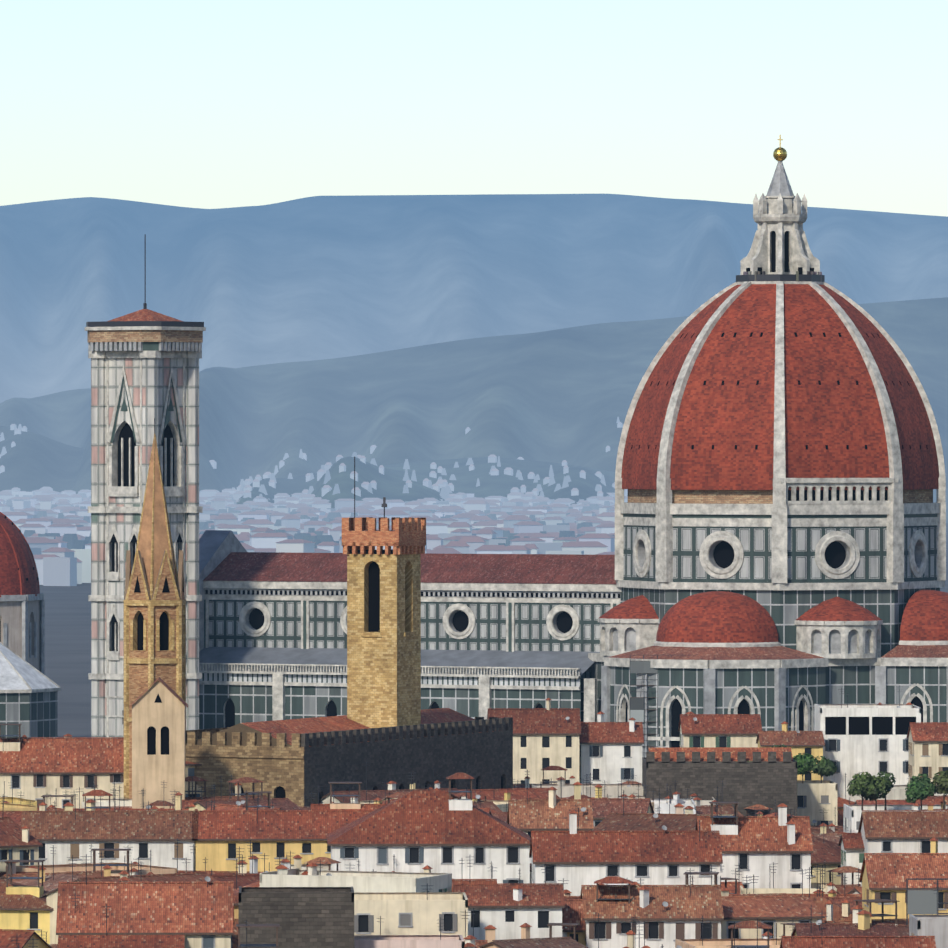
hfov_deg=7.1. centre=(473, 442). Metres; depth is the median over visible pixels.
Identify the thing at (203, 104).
sky
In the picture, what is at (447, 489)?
hillside houses
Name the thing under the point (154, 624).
badia campanile
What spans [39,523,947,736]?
ground
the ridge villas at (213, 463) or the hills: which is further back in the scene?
the hills
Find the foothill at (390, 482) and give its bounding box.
[236,456,947,522]
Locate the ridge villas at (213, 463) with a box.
[209,417,622,474]
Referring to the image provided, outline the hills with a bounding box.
[0,194,947,402]
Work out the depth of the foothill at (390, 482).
6423.40 m
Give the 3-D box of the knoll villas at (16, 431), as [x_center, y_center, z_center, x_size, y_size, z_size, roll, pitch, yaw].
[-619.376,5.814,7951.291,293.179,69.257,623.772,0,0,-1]
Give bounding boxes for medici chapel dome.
[0,512,44,674]
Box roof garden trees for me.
[736,744,947,809]
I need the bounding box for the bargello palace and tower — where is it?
[185,457,512,807]
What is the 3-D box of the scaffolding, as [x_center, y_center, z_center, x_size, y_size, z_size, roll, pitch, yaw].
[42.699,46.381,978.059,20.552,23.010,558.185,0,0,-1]
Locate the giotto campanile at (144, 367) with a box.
[85,234,205,736]
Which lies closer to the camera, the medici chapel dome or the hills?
the medici chapel dome
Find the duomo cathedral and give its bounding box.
[199,135,947,756]
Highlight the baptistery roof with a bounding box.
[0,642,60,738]
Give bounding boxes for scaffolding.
[630,655,947,924]
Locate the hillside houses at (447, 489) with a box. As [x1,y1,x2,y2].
[232,452,627,499]
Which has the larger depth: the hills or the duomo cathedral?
the hills
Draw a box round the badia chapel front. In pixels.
[129,677,187,808]
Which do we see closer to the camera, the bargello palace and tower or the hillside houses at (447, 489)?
the bargello palace and tower
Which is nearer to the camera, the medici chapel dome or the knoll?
the medici chapel dome
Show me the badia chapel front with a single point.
(158, 733)
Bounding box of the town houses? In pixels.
[0,685,947,947]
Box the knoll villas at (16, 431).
[0,424,26,472]
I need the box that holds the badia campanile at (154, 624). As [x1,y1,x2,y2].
[124,418,185,798]
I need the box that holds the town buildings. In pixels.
[0,487,627,585]
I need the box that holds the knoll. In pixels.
[0,425,83,491]
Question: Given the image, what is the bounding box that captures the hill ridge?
[0,297,947,493]
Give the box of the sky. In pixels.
[0,0,947,216]
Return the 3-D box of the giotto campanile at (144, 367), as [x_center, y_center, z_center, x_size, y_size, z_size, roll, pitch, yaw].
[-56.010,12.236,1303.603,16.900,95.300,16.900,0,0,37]
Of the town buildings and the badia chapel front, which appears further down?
the badia chapel front
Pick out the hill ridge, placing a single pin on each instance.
(560, 395)

